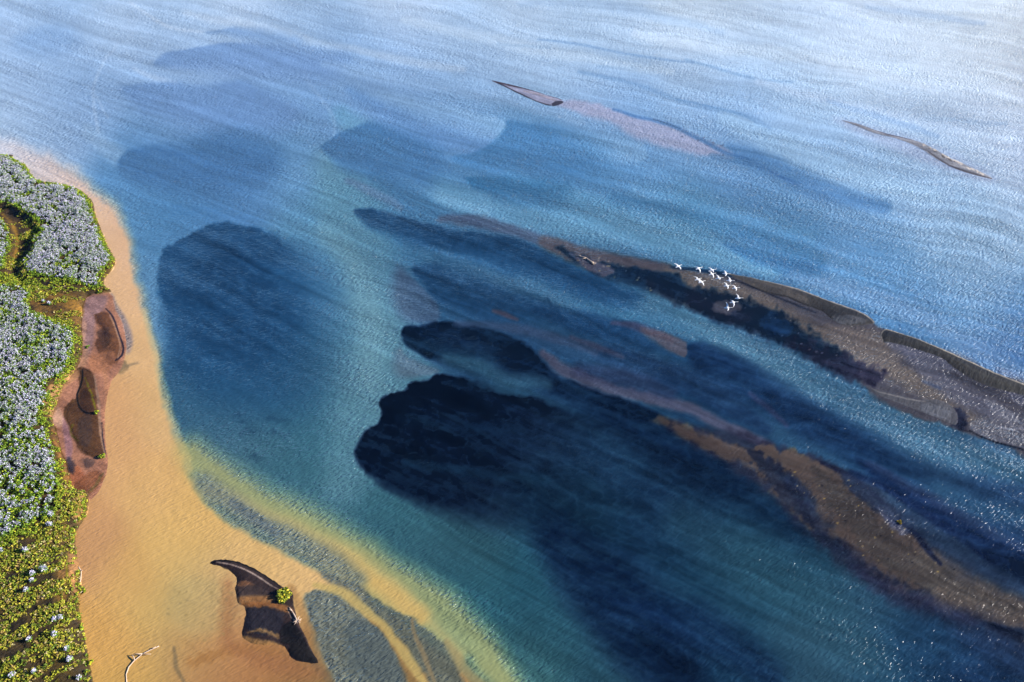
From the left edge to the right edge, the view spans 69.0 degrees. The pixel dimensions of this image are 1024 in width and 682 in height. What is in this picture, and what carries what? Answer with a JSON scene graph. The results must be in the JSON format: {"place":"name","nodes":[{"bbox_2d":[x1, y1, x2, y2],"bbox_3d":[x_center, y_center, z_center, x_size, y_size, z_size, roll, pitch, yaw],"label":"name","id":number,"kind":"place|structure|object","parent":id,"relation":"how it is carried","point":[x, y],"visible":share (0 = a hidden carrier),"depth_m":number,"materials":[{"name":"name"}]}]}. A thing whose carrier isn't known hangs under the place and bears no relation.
{"place":"outdoors","nodes":[
{"label":"outdoors","id":0,"kind":"place"},
{"bbox_2d":[0,154,112,538],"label":"lupine field","id":1,"kind":"structure","parent":0,"point":[72,207],"depth_m":209.25,"materials":[{"name":"purple plant"}]},
{"bbox_2d":[0,154,115,681],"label":"island ground","id":2,"kind":"structure","parent":0,"point":[9,214],"depth_m":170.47,"materials":[{"name":"green plant"}]},
{"bbox_2d":[8,671,16,677],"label":"lupine clump","id":3,"kind":"object","parent":2,"relation":"on","point":[11,674],"visible":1,"depth_m":137.71,"materials":[{"name":"white plant"}]},
{"bbox_2d":[22,547,28,552],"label":"lupine clump","id":4,"kind":"object","parent":2,"relation":"on","point":[25,549],"visible":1,"depth_m":156.96,"materials":[{"name":"white plant"}]},
{"bbox_2d":[26,635,32,642],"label":"lupine clump","id":5,"kind":"object","parent":2,"relation":"on","point":[29,638],"visible":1,"depth_m":142.84,"materials":[{"name":"white plant"}]},
{"bbox_2d":[29,570,35,576],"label":"lupine clump","id":6,"kind":"object","parent":2,"relation":"on","point":[32,573],"visible":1,"depth_m":152.97,"materials":[{"name":"white plant"}]},
{"bbox_2d":[38,564,48,572],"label":"lupine clump","id":7,"kind":"object","parent":2,"relation":"on","point":[43,568],"visible":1,"depth_m":153.47,"materials":[{"name":"white plant"}]},
{"bbox_2d":[47,511,54,516],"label":"lupine clump","id":8,"kind":"object","parent":2,"relation":"on","point":[50,513],"visible":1,"depth_m":163.61,"materials":[{"name":"white plant"}]},
{"bbox_2d":[51,630,57,636],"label":"lupine clump","id":9,"kind":"object","parent":2,"relation":"on","point":[53,633],"visible":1,"depth_m":143.57,"materials":[{"name":"white plant"}]},
{"bbox_2d":[66,655,72,661],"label":"lupine clump","id":10,"kind":"object","parent":2,"relation":"on","point":[69,658],"visible":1,"depth_m":140.04,"materials":[{"name":"white plant"}]},
{"bbox_2d":[75,674,82,680],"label":"lupine clump","id":11,"kind":"object","parent":2,"relation":"on","point":[79,676],"visible":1,"depth_m":137.88,"materials":[{"name":"white plant"}]},
{"bbox_2d":[52,293,126,499],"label":"mud flat","id":12,"kind":"structure","parent":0,"point":[88,472],"depth_m":195.56,"materials":[{"name":"brown soil"}]},
{"bbox_2d":[66,369,106,456],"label":"mud bar","id":13,"kind":"object","parent":12,"relation":"on","point":[82,417],"visible":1,"depth_m":187.01,"materials":[{"name":"brown soil"}]},
{"bbox_2d":[97,312,121,363],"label":"mud bar","id":14,"kind":"object","parent":12,"relation":"on","point":[112,340],"visible":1,"depth_m":210.01,"materials":[{"name":"brown soil"}]},
{"bbox_2d":[210,559,317,663],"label":"black sandbar","id":15,"kind":"structure","parent":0,"point":[269,619],"depth_m":148.42,"materials":[{"name":"black sand"}]},
{"bbox_2d":[276,586,291,603],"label":"shrub","id":16,"kind":"object","parent":15,"relation":"on","point":[283,594],"visible":1,"depth_m":150.79,"materials":[{"name":"green plant"}]},
{"bbox_2d":[289,607,300,624],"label":"driftwood","id":17,"kind":"object","parent":15,"relation":"on","point":[296,620],"visible":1,"depth_m":147.48,"materials":[{"name":"brown wood"}]},
{"bbox_2d":[0,0,1023,681],"bbox_3d":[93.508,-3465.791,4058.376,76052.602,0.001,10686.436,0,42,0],"label":"river","id":18,"kind":"structure","parent":0,"point":[408,384],"depth_m":212.55,"materials":[{"name":"liquid"}]},
{"bbox_2d":[126,646,158,681],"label":"driftwood","id":19,"kind":"object","parent":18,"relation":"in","point":[137,658],"visible":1,"depth_m":142.06,"materials":[{"name":"brown wood"}]},
{"bbox_2d":[491,80,563,105],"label":"sandbar","id":20,"kind":"structure","parent":18,"relation":"in","point":[544,99],"depth_m":329.66,"materials":[{"name":"grey sand"}]},
{"bbox_2d":[575,255,594,263],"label":"driftwood","id":21,"kind":"object","parent":18,"relation":"in","point":[592,262],"visible":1,"depth_m":237.72,"materials":[{"name":"grey wood"}]},
{"bbox_2d":[729,274,874,325],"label":"grey sandbar","id":22,"kind":"structure","parent":18,"relation":"in","point":[841,314],"depth_m":221.95,"materials":[{"name":"grey sand"}]},
{"bbox_2d":[869,386,957,424],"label":"grey sandbar","id":23,"kind":"structure","parent":18,"relation":"in","point":[943,411],"depth_m":190.59,"materials":[{"name":"grey sand"}]},
{"bbox_2d":[842,120,992,178],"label":"sandbar","id":24,"kind":"structure","parent":18,"relation":"in","point":[937,155],"depth_m":289.46,"materials":[{"name":"grey sand"}]},
{"bbox_2d":[880,329,1023,395],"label":"grey sandbar","id":25,"kind":"structure","parent":18,"relation":"in","point":[978,373],"depth_m":201.84,"materials":[{"name":"grey sand"}]}
]}

